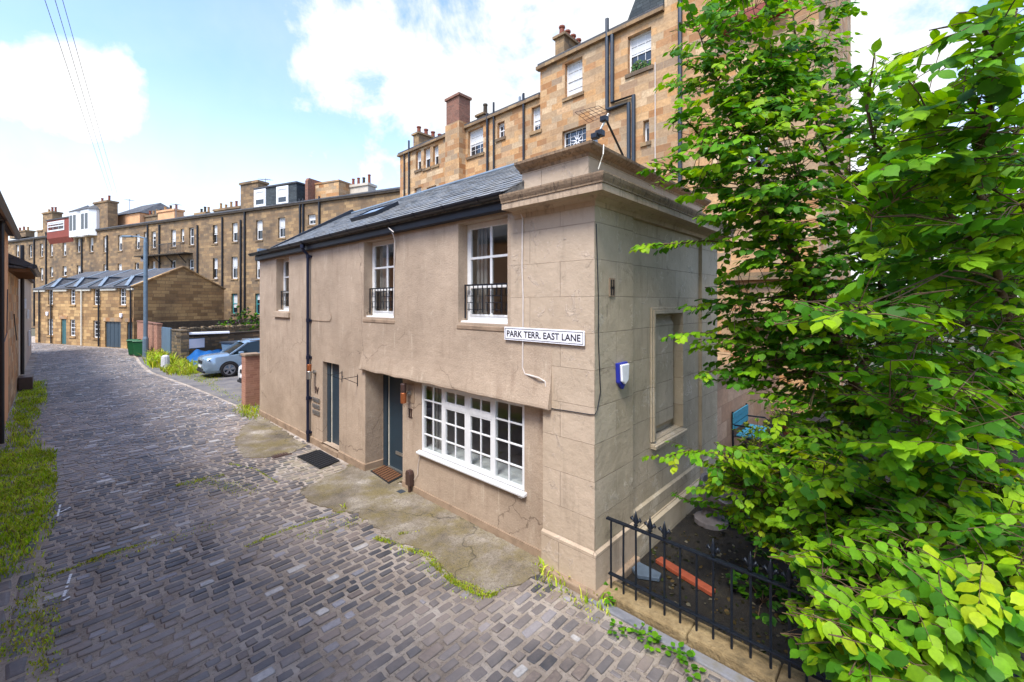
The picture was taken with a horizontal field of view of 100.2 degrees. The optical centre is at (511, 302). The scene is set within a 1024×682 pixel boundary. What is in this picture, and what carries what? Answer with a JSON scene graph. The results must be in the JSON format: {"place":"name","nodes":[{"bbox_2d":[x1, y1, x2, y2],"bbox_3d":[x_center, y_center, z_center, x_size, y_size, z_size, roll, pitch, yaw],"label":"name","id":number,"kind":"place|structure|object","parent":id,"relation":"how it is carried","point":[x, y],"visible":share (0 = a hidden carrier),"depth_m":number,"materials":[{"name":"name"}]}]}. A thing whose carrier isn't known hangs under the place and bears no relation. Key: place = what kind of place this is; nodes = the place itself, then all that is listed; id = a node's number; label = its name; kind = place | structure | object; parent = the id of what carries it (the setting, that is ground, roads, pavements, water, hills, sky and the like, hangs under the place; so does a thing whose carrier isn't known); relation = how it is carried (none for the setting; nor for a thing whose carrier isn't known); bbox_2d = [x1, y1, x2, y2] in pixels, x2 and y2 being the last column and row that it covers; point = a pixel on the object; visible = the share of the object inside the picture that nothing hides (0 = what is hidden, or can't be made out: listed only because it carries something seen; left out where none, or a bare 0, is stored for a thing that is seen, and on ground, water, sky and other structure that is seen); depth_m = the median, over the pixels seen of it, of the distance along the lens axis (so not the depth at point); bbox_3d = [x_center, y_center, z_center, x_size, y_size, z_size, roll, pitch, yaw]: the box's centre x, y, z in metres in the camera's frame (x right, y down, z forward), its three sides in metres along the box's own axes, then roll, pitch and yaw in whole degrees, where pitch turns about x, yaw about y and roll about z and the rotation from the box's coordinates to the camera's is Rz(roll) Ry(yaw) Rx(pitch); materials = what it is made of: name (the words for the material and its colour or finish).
{"place":"outdoors","nodes":[
{"label":"outdoors","id":0,"kind":"place"},
{"bbox_2d":[45,1,112,202],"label":"overhead wire","id":1,"kind":"object","parent":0,"point":[74,88],"visible":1,"depth_m":13.47,"materials":[{"name":"grey"}]},
{"bbox_2d":[32,269,131,345],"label":"coach house","id":2,"kind":"structure","parent":0,"point":[58,300],"depth_m":37.32,"materials":[{"name":"stone"}]},
{"bbox_2d":[62,319,65,343],"bbox_3d":[-38.544,2.491,36.944,0.838,2.177,0.065,0,0,22],"label":"door","id":3,"kind":"structure","parent":2,"relation":"in","point":[63,320],"depth_m":36.97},
{"bbox_2d":[68,319,75,337],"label":"window","id":4,"kind":"structure","parent":2,"relation":"in","point":[72,320],"depth_m":36.51,"materials":[{"name":"white paint"}]},
{"bbox_2d":[55,0,114,199],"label":"overhead wire","id":5,"kind":"object","parent":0,"point":[79,81],"visible":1,"depth_m":12.95,"materials":[{"name":"grey"}]},
{"bbox_2d":[62,0,120,205],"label":"overhead wire","id":6,"kind":"object","parent":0,"point":[84,78],"visible":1,"depth_m":13.08,"materials":[{"name":"grey"}]},
{"bbox_2d":[80,266,225,348],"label":"coach house","id":7,"kind":"structure","parent":0,"point":[182,293],"depth_m":35.18,"materials":[{"name":"stone"}]},
{"bbox_2d":[91,321,99,339],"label":"window","id":8,"kind":"structure","parent":7,"relation":"in","point":[96,322],"depth_m":35.17,"materials":[{"name":"white paint"}]},
{"bbox_2d":[106,321,120,347],"bbox_3d":[-31.778,2.544,34.232,2.158,2.072,0.065,0,0,22],"label":"garage door","id":9,"kind":"structure","parent":7,"relation":"in","point":[113,329],"depth_m":34.25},
{"bbox_2d":[118,288,126,306],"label":"window","id":10,"kind":"structure","parent":7,"relation":"in","point":[123,290],"depth_m":33.73,"materials":[{"name":"white paint"}]},
{"bbox_2d":[137,356,259,412],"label":"yard","id":11,"kind":"structure","parent":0,"point":[231,385],"depth_m":19.08,"materials":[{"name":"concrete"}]},
{"bbox_2d":[122,235,148,356],"bbox_3d":[-25.035,-0.429,28.460,1.666,8.057,0.329,0,0,-2],"label":"street lamp","id":12,"kind":"object","parent":11,"relation":"on","point":[145,343],"visible":0.98,"depth_m":28.39,"materials":[{"name":"metal"}]},
{"bbox_2d":[132,340,141,355],"bbox_3d":[-24.891,3.050,28.646,0.620,1.100,0.786,0,0,-27],"label":"wheelie bin","id":13,"kind":"object","parent":11,"relation":"on","point":[137,346],"visible":0.7,"depth_m":28.35,"materials":[{"name":"plastic"}]},
{"bbox_2d":[161,355,169,367],"bbox_3d":[-18.871,3.255,23.313,0.380,0.790,0.400,0,0,43],"label":"bollard","id":14,"kind":"object","parent":11,"relation":"on","point":[165,359],"visible":0.79,"depth_m":23.18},
{"bbox_2d":[171,329,189,359],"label":"gate pier","id":15,"kind":"structure","parent":11,"relation":"on","point":[184,340],"depth_m":26.00,"materials":[{"name":"stone"}]},
{"bbox_2d":[161,327,171,353],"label":"yard gate","id":16,"kind":"structure","parent":15,"relation":"attached to","point":[166,338],"depth_m":27.38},
{"bbox_2d":[140,347,264,419],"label":"grass","id":17,"kind":"structure","parent":11,"relation":"on","point":[175,365],"depth_m":22.32,"materials":[{"name":"plant"}]},
{"bbox_2d":[187,349,221,366],"bbox_3d":[-18.217,3.214,26.255,2.867,0.752,4.870,0,0,-28],"label":"tarpaulin","id":18,"kind":"object","parent":11,"relation":"on","point":[196,354],"visible":0.23,"depth_m":25.86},
{"bbox_2d":[176,330,259,358],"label":"rubble wall","id":19,"kind":"structure","parent":11,"relation":"on","point":[212,341],"depth_m":27.83,"materials":[{"name":"stone"}]},
{"bbox_2d":[189,338,204,348],"bbox_3d":[-19.610,2.528,26.526,0.050,0.642,1.135,0,0,22],"label":"notice board","id":20,"kind":"object","parent":19,"relation":"attached to","point":[194,343],"visible":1,"depth_m":26.56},
{"bbox_2d":[189,331,229,334],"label":"coping slab","id":21,"kind":"structure","parent":19,"relation":"on","point":[213,332],"depth_m":26.79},
{"bbox_2d":[179,324,259,331],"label":"rubble wall","id":22,"kind":"structure","parent":11,"relation":"on","point":[234,328],"depth_m":30.59,"materials":[{"name":"stone"}]},
{"bbox_2d":[196,338,259,376],"bbox_3d":[-13.455,2.728,22.368,2.140,1.745,4.710,0,0,43],"label":"parked car","id":23,"kind":"object","parent":11,"relation":"on","point":[227,362],"visible":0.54,"depth_m":20.87,"materials":[{"name":"blue metal"}]},
{"bbox_2d":[219,340,240,349],"bbox_3d":[-17.203,3.035,27.978,1.600,1.130,2.720,0,0,23],"label":"skip","id":24,"kind":"object","parent":11,"relation":"on","point":[225,344],"visible":0.13,"depth_m":26.94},
{"bbox_2d":[217,305,259,325],"bbox_3d":[-21.208,2.003,33.486,3.515,3.639,3.563,0,0,43],"label":"yard shrub","id":25,"kind":"object","parent":11,"relation":"on","point":[238,317],"visible":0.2,"depth_m":33.51,"materials":[{"name":"green plant"}]},
{"bbox_2d":[240,352,259,405],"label":"gate pier","id":26,"kind":"structure","parent":11,"relation":"on","point":[251,377],"depth_m":14.90,"materials":[{"name":"pink brick"}]},
{"bbox_2d":[210,178,352,319],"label":"terrace house","id":27,"kind":"structure","parent":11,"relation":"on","point":[258,219],"depth_m":41.84,"materials":[{"name":"stone"}]},
{"bbox_2d":[230,294,236,314],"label":"window","id":28,"kind":"structure","parent":27,"relation":"in","point":[234,295],"depth_m":43.01,"materials":[{"name":"white glass"}]},
{"bbox_2d":[230,257,237,279],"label":"window","id":29,"kind":"structure","parent":27,"relation":"in","point":[234,258],"depth_m":43.01,"materials":[{"name":"glass"}]},
{"bbox_2d":[231,223,237,242],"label":"window","id":30,"kind":"structure","parent":27,"relation":"in","point":[234,224],"depth_m":43.01,"materials":[{"name":"glass"}]},
{"bbox_2d":[255,220,262,241],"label":"window","id":31,"kind":"structure","parent":27,"relation":"in","point":[260,221],"depth_m":41.48,"materials":[{"name":"glass"}]},
{"bbox_2d":[254,188,265,206],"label":"dormer window","id":32,"kind":"structure","parent":27,"relation":"in","point":[259,194],"depth_m":41.45,"materials":[{"name":"white paint"}]},
{"bbox_2d":[277,218,285,239],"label":"window","id":33,"kind":"structure","parent":27,"relation":"in","point":[282,220],"depth_m":40.23,"materials":[{"name":"glass"}]},
{"bbox_2d":[276,185,288,203],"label":"dormer window","id":34,"kind":"structure","parent":27,"relation":"in","point":[282,192],"depth_m":40.20,"materials":[{"name":"white paint"}]},
{"bbox_2d":[287,174,399,237],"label":"terrace house","id":35,"kind":"structure","parent":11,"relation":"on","point":[304,215],"depth_m":37.83,"materials":[{"name":"stone"}]},
{"bbox_2d":[235,415,306,458],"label":"pavement","id":36,"kind":"structure","parent":0,"point":[257,437],"depth_m":11.15,"materials":[{"name":"concrete"}]},
{"bbox_2d":[0,336,730,681],"bbox_3d":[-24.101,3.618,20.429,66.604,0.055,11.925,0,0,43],"label":"lane setts","id":37,"kind":"structure","parent":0,"point":[566,665],"depth_m":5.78,"materials":[{"name":"stone"}]},
{"bbox_2d":[18,374,32,390],"bbox_3d":[-20.234,3.325,17.822,1.000,0.550,0.400,0,0,43],"label":"planter","id":38,"kind":"object","parent":37,"relation":"on","point":[25,382],"visible":0.94,"depth_m":17.51,"materials":[{"name":"brown plastic"}]},
{"bbox_2d":[0,379,58,581],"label":"grass","id":39,"kind":"structure","parent":37,"relation":"on","point":[27,484],"depth_m":8.43,"materials":[{"name":"plant"}]},
{"bbox_2d":[57,505,71,600],"bbox_3d":[-6.683,3.591,6.415,3.589,0.003,0.178,0,0,43],"label":"road marking","id":40,"kind":"object","parent":37,"relation":"on","point":[70,575],"visible":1,"depth_m":5.55,"materials":[{"name":"white paint"}]},
{"bbox_2d":[126,339,140,354],"bbox_3d":[-25.794,3.050,29.224,0.620,1.100,0.786,0,0,-27],"label":"wheelie bin","id":41,"kind":"object","parent":37,"relation":"on","point":[130,346],"visible":0.64,"depth_m":28.91,"materials":[{"name":"plastic"}]},
{"bbox_2d":[136,320,162,351],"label":"brick wall","id":42,"kind":"structure","parent":37,"relation":"on","point":[154,332],"depth_m":28.99,"materials":[{"name":"brick"}]},
{"bbox_2d":[0,463,607,681],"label":"moss","id":43,"kind":"object","parent":37,"relation":"on","point":[488,594],"visible":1,"depth_m":5.29,"materials":[{"name":"green plant"}]},
{"bbox_2d":[297,450,339,468],"bbox_3d":[-4.421,3.575,9.809,1.183,0.031,0.554,0,0,43],"label":"doormat","id":44,"kind":"object","parent":37,"relation":"on","point":[319,459],"visible":1,"depth_m":9.78,"materials":[{"name":"rubber"}]},
{"bbox_2d":[607,618,630,637],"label":"weed","id":45,"kind":"object","parent":37,"relation":"on","point":[623,628],"visible":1,"depth_m":4.65,"materials":[{"name":"green plant"}]},
{"bbox_2d":[631,622,652,643],"bbox_3d":[1.389,3.547,4.607,0.249,0.077,0.226,0,0,15],"label":"weed","id":46,"kind":"object","parent":37,"relation":"on","point":[643,631],"visible":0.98,"depth_m":4.62,"materials":[{"name":"green plant"}]},
{"bbox_2d":[644,631,666,651],"bbox_3d":[1.465,3.542,4.459,0.285,0.100,0.173,0,0,-27],"label":"weed","id":47,"kind":"object","parent":37,"relation":"on","point":[654,640],"visible":1,"depth_m":4.46,"materials":[{"name":"green plant"}]},
{"bbox_2d":[588,598,753,681],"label":"lane kerb","id":48,"kind":"structure","parent":37,"relation":"on","point":[718,668],"depth_m":4.47,"materials":[{"name":"stone"}]},
{"bbox_2d":[665,642,688,661],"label":"weed","id":49,"kind":"object","parent":37,"relation":"on","point":[678,651],"visible":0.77,"depth_m":4.38,"materials":[{"name":"green plant"}]},
{"bbox_2d":[677,650,705,681],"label":"weed","id":50,"kind":"object","parent":37,"relation":"on","point":[691,653],"visible":1,"depth_m":4.18,"materials":[{"name":"green plant"}]},
{"bbox_2d":[603,581,820,681],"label":"kerb wall","id":51,"kind":"structure","parent":37,"relation":"on","point":[755,668],"depth_m":4.47,"materials":[{"name":"stone"}]},
{"bbox_2d":[606,511,1019,681],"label":"iron railing","id":52,"kind":"object","parent":51,"relation":"on","point":[771,571],"visible":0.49,"depth_m":4.44,"materials":[{"name":"metal"}]},
{"bbox_2d":[300,464,540,592],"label":"pavement","id":53,"kind":"structure","parent":0,"point":[455,544],"depth_m":6.81,"materials":[{"name":"concrete"}]},
{"bbox_2d":[371,465,402,483],"bbox_3d":[-2.593,3.575,8.973,0.442,0.023,0.951,0,0,-42],"label":"doormat","id":54,"kind":"object","parent":53,"relation":"on","point":[387,474],"visible":0.96,"depth_m":8.93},
{"bbox_2d":[405,469,413,492],"bbox_3d":[-1.942,3.390,8.123,0.150,0.420,0.100,0,0,43],"label":"outlet post","id":55,"kind":"object","parent":53,"relation":"on","point":[409,478],"visible":1,"depth_m":8.08,"materials":[{"name":"brown metal"}]},
{"bbox_2d":[341,502,617,615],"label":"weeds","id":56,"kind":"object","parent":53,"relation":"on","point":[586,597],"visible":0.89,"depth_m":5.45,"materials":[{"name":"green plant"}]},
{"bbox_2d":[0,0,1023,297],"label":"sky","id":57,"kind":"structure","parent":0,"point":[193,101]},
{"bbox_2d":[31,326,1023,430],"bbox_3d":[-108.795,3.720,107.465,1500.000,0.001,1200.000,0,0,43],"label":"ground","id":58,"kind":"structure","parent":0,"point":[33,334],"depth_m":42.04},
{"bbox_2d":[0,191,21,443],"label":"roadside house","id":59,"kind":"structure","parent":58,"relation":"on","point":[8,226],"depth_m":10.78,"materials":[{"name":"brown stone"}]},
{"bbox_2d":[8,245,40,413],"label":"roadside house","id":60,"kind":"structure","parent":58,"relation":"on","point":[21,269],"depth_m":15.72,"materials":[{"name":"orange stone"}]},
{"bbox_2d":[8,226,43,327],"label":"terrace house","id":61,"kind":"structure","parent":58,"relation":"on","point":[34,247],"depth_m":60.97,"materials":[{"name":"stone"}]},
{"bbox_2d":[19,279,34,374],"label":"roadside house","id":62,"kind":"structure","parent":58,"relation":"on","point":[28,282],"depth_m":25.58,"materials":[{"name":"white brick"}]},
{"bbox_2d":[41,195,169,284],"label":"terrace house","id":63,"kind":"structure","parent":58,"relation":"on","point":[87,238],"depth_m":54.13,"materials":[{"name":"stone"}]},
{"bbox_2d":[47,220,63,231],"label":"dormer window","id":64,"kind":"structure","parent":63,"relation":"in","point":[53,223],"depth_m":57.43,"materials":[{"name":"white paint"}]},
{"bbox_2d":[134,205,210,268],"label":"terrace house","id":65,"kind":"structure","parent":58,"relation":"on","point":[162,233],"depth_m":47.89,"materials":[{"name":"stone"}]},
{"bbox_2d":[156,319,259,328],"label":"retaining wall","id":66,"kind":"structure","parent":58,"relation":"on","point":[178,324],"depth_m":35.30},
{"bbox_2d":[178,200,240,280],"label":"terrace house","id":67,"kind":"structure","parent":58,"relation":"on","point":[196,235],"depth_m":45.16,"materials":[{"name":"stone"}]},
{"bbox_2d":[248,140,734,600],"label":"mews house","id":68,"kind":"structure","parent":58,"relation":"on","point":[484,430],"depth_m":6.97,"materials":[{"name":"paint"}]},
{"bbox_2d":[278,259,288,310],"bbox_3d":[-6.564,-0.506,12.553,1.036,1.588,0.190,0,0,43],"label":"window","id":69,"kind":"structure","parent":68,"relation":"in","point":[283,293],"depth_m":12.85,"materials":[{"name":"white paint"}]},
{"bbox_2d":[307,364,316,378],"bbox_3d":[-5.054,1.734,10.790,0.112,0.370,0.215,0,0,43],"label":"wall lamp","id":70,"kind":"object","parent":68,"relation":"attached to","point":[309,371],"visible":1,"depth_m":10.72,"materials":[{"name":"metal"}]},
{"bbox_2d":[327,362,338,444],"bbox_3d":[-4.244,2.474,10.405,0.894,2.051,0.115,0,0,43],"label":"door","id":71,"kind":"structure","parent":68,"relation":"in","point":[332,382],"depth_m":10.54,"materials":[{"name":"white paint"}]},
{"bbox_2d":[363,239,394,323],"bbox_3d":[-2.630,-0.442,8.919,1.249,1.716,0.372,0,0,43],"label":"window","id":72,"kind":"structure","parent":68,"relation":"in","point":[384,289],"depth_m":9.22,"materials":[{"name":"white paint"}]},
{"bbox_2d":[388,227,394,315],"bbox_3d":[-2.295,-0.608,8.200,0.134,1.758,0.396,0,0,-23],"label":"cable","id":73,"kind":"object","parent":68,"relation":"attached to","point":[394,270],"visible":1,"depth_m":8.35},
{"bbox_2d":[383,374,402,474],"bbox_3d":[-2.278,2.573,8.996,1.422,2.045,0.120,0,0,43],"label":"door","id":74,"kind":"structure","parent":68,"relation":"in","point":[392,407],"depth_m":9.29,"materials":[{"name":"wood"}]},
{"bbox_2d":[400,383,413,403],"bbox_3d":[-2.014,1.717,8.126,0.260,0.380,0.215,0,0,43],"label":"wall lamp","id":75,"kind":"object","parent":68,"relation":"attached to","point":[407,392],"visible":1,"depth_m":8.12,"materials":[{"name":"metal"}]},
{"bbox_2d":[416,383,526,497],"bbox_3d":[-0.622,2.143,7.250,2.666,1.325,0.559,0,0,43],"label":"lattice window","id":76,"kind":"structure","parent":68,"relation":"in","point":[507,474],"depth_m":7.08,"materials":[{"name":"white paint"}]},
{"bbox_2d":[457,218,507,331],"bbox_3d":[-0.358,-0.433,6.805,1.183,1.733,0.372,0,0,43],"label":"window","id":77,"kind":"structure","parent":68,"relation":"in","point":[482,316],"depth_m":7.07,"materials":[{"name":"white paint"}]},
{"bbox_2d":[521,215,545,386],"bbox_3d":[0.223,0.039,5.971,0.733,2.832,0.081,0,0,43],"label":"cable","id":78,"kind":"object","parent":68,"relation":"attached to","point":[523,308],"visible":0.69,"depth_m":6.07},
{"bbox_2d":[504,327,584,345],"bbox_3d":[0.397,0.448,5.820,1.388,0.190,0.016,0,0,43],"label":"street sign","id":79,"kind":"object","parent":68,"relation":"attached to","point":[567,337],"visible":1,"depth_m":5.75,"materials":[{"name":"white"}]},
{"bbox_2d":[551,224,600,414],"bbox_3d":[0.807,0.224,5.557,0.713,2.399,0.144,0,0,43],"label":"cable","id":80,"kind":"object","parent":68,"relation":"attached to","point":[598,335],"visible":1,"depth_m":5.32,"materials":[{"name":"beige plastic"}]},
{"bbox_2d":[575,106,623,155],"bbox_3d":[1.246,-2.322,5.874,0.317,0.462,0.983,0,0,43],"label":"aerial","id":81,"kind":"object","parent":68,"relation":"on","point":[599,133],"visible":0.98,"depth_m":5.71,"materials":[{"name":"metal"}]},
{"bbox_2d":[615,361,628,388],"bbox_3d":[1.478,0.976,5.709,0.087,0.356,0.258,0,0,43],"label":"alarm box","id":82,"kind":"object","parent":68,"relation":"attached to","point":[622,373],"visible":1,"depth_m":5.65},
{"bbox_2d":[650,307,683,442],"bbox_3d":[2.530,1.109,7.036,0.145,2.063,1.266,0,0,43],"label":"blind window frame","id":83,"kind":"structure","parent":68,"relation":"in","point":[659,310],"depth_m":6.58,"materials":[{"name":"stone"}]},
{"bbox_2d":[397,0,850,412],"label":"tenement","id":84,"kind":"structure","parent":58,"relation":"on","point":[619,71],"depth_m":18.41,"materials":[{"name":"beige stone"}]},
{"bbox_2d":[422,148,430,171],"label":"window","id":85,"kind":"structure","parent":84,"relation":"in","point":[428,166],"depth_m":28.00,"materials":[{"name":"white paint"}]},
{"bbox_2d":[466,127,483,160],"bbox_3d":[-2.039,-9.160,24.638,1.494,1.690,0.310,0,0,43],"label":"window","id":86,"kind":"structure","parent":84,"relation":"in","point":[476,137],"depth_m":24.78,"materials":[{"name":"white paint"}]},
{"bbox_2d":[495,122,505,141],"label":"window","id":87,"kind":"structure","parent":84,"relation":"in","point":[502,126],"depth_m":23.32,"materials":[{"name":"white paint"}]},
{"bbox_2d":[529,107,541,135],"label":"window","id":88,"kind":"structure","parent":84,"relation":"in","point":[537,129],"depth_m":21.68,"materials":[{"name":"white paint"}]},
{"bbox_2d":[562,59,583,102],"bbox_3d":[2.929,-10.407,20.030,1.188,1.800,0.330,0,0,43],"label":"window","id":89,"kind":"structure","parent":84,"relation":"in","point":[574,70],"depth_m":20.16,"materials":[{"name":"white paint"}]},
{"bbox_2d":[565,126,585,146],"bbox_3d":[3.037,-7.522,20.113,1.345,1.241,0.060,0,0,43],"label":"window","id":90,"kind":"structure","parent":84,"relation":"in","point":[569,136],"depth_m":20.19,"materials":[{"name":"white paint"}]},
{"bbox_2d":[625,30,653,78],"bbox_3d":[5.331,-10.335,17.795,1.239,1.749,0.330,0,0,43],"label":"window","id":91,"kind":"structure","parent":84,"relation":"in","point":[640,45],"depth_m":17.88,"materials":[{"name":"white paint"}]},
{"bbox_2d":[640,122,650,146],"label":"window","id":92,"kind":"structure","parent":84,"relation":"in","point":[647,142],"depth_m":17.70,"materials":[{"name":"white paint"}]},
{"bbox_2d":[621,411,1023,681],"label":"garden soil","id":93,"kind":"structure","parent":0,"point":[687,525],"depth_m":5.62,"materials":[{"name":"soil"}]},
{"bbox_2d":[632,562,660,581],"bbox_3d":[1.763,3.595,5.706,0.424,0.050,0.289,0,0,43],"label":"slate slab","id":94,"kind":"object","parent":93,"relation":"on","point":[642,571],"depth_m":5.64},
{"bbox_2d":[656,556,715,596],"bbox_3d":[2.278,3.595,5.649,0.130,0.050,0.830,0,0,-34],"label":"plank","id":95,"kind":"object","parent":93,"relation":"on","point":[704,587],"visible":0.95,"depth_m":5.60,"materials":[{"name":"wood"}]},
{"bbox_2d":[694,472,742,530],"bbox_3d":[3.361,3.244,6.981,0.732,0.771,0.720,0,0,43],"label":"stone urn","id":96,"kind":"object","parent":93,"relation":"on","point":[705,522],"visible":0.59,"depth_m":6.93,"materials":[{"name":"stone"}]},
{"bbox_2d":[717,360,778,455],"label":"garden wall","id":97,"kind":"structure","parent":93,"relation":"on","point":[730,401],"depth_m":10.71,"materials":[{"name":"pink stone"}]},
{"bbox_2d":[732,403,769,445],"bbox_3d":[5.959,3.140,10.661,0.572,0.980,1.240,0,0,43],"label":"garden bench","id":98,"kind":"object","parent":93,"relation":"on","point":[740,416],"visible":0.61,"depth_m":10.65,"materials":[{"name":"metal"}]},
{"bbox_2d":[731,418,780,459],"bbox_3d":[5.574,3.119,9.671,1.056,1.022,1.020,0,0,-2],"label":"garden plant","id":99,"kind":"object","parent":93,"relation":"on","point":[759,441],"visible":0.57,"depth_m":9.69,"materials":[{"name":"green plant"}]},
{"bbox_2d":[721,513,795,553],"bbox_3d":[3.768,3.484,6.609,1.141,0.467,1.172,0,0,43],"label":"garden plant","id":100,"kind":"object","parent":93,"relation":"on","point":[749,539],"visible":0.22,"depth_m":6.42,"materials":[{"name":"green plant"}]},
{"bbox_2d":[725,566,802,626],"bbox_3d":[3.068,3.479,5.190,0.775,0.475,0.785,0,0,-26],"label":"garden plant","id":101,"kind":"object","parent":93,"relation":"on","point":[763,616],"visible":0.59,"depth_m":5.12,"materials":[{"name":"green plant"}]},
{"bbox_2d":[753,548,811,613],"bbox_3d":[3.565,3.417,5.289,0.968,0.634,0.932,0,0,43],"label":"garden plant","id":102,"kind":"object","parent":93,"relation":"on","point":[778,592],"visible":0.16,"depth_m":5.28,"materials":[{"name":"green plant"}]},
{"bbox_2d":[764,383,809,434],"bbox_3d":[7.658,2.929,11.808,1.340,1.401,1.356,0,0,43],"label":"garden plant","id":103,"kind":"object","parent":93,"relation":"on","point":[776,413],"visible":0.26,"depth_m":11.81,"materials":[{"name":"green plant"}]},
{"bbox_2d":[629,0,965,515],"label":"broadleaf tree","id":104,"kind":"object","parent":93,"relation":"on","point":[778,110],"visible":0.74,"depth_m":5.04,"materials":[{"name":"green plant"}]},
{"bbox_2d":[627,482,1023,659],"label":"leaf litter","id":105,"kind":"object","parent":93,"relation":"on","point":[728,598],"visible":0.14,"depth_m":5.53,"materials":[{"name":"plant"}]},
{"bbox_2d":[640,411,1023,681],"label":"leafy shrub","id":106,"kind":"object","parent":93,"relation":"on","point":[894,592],"visible":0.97,"depth_m":3.18,"materials":[{"name":"green plant"}]},
{"bbox_2d":[775,0,1023,550],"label":"broadleaf tree","id":107,"kind":"object","parent":93,"relation":"on","point":[983,420],"visible":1,"depth_m":2.98,"materials":[{"name":"green plant"}]},
{"bbox_2d":[808,176,1004,444],"bbox_3d":[8.587,0.184,9.078,5.829,6.939,2.354,0,0,-5],"label":"broadleaf tree","id":108,"kind":"object","parent":93,"relation":"on","point":[872,287],"visible":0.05,"depth_m":8.88,"materials":[{"name":"green plant"}]},
{"bbox_2d":[887,188,1023,443],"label":"broadleaf tree","id":109,"kind":"object","parent":93,"relation":"on","point":[1020,438],"visible":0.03,"depth_m":10.45,"materials":[{"name":"green plant"}]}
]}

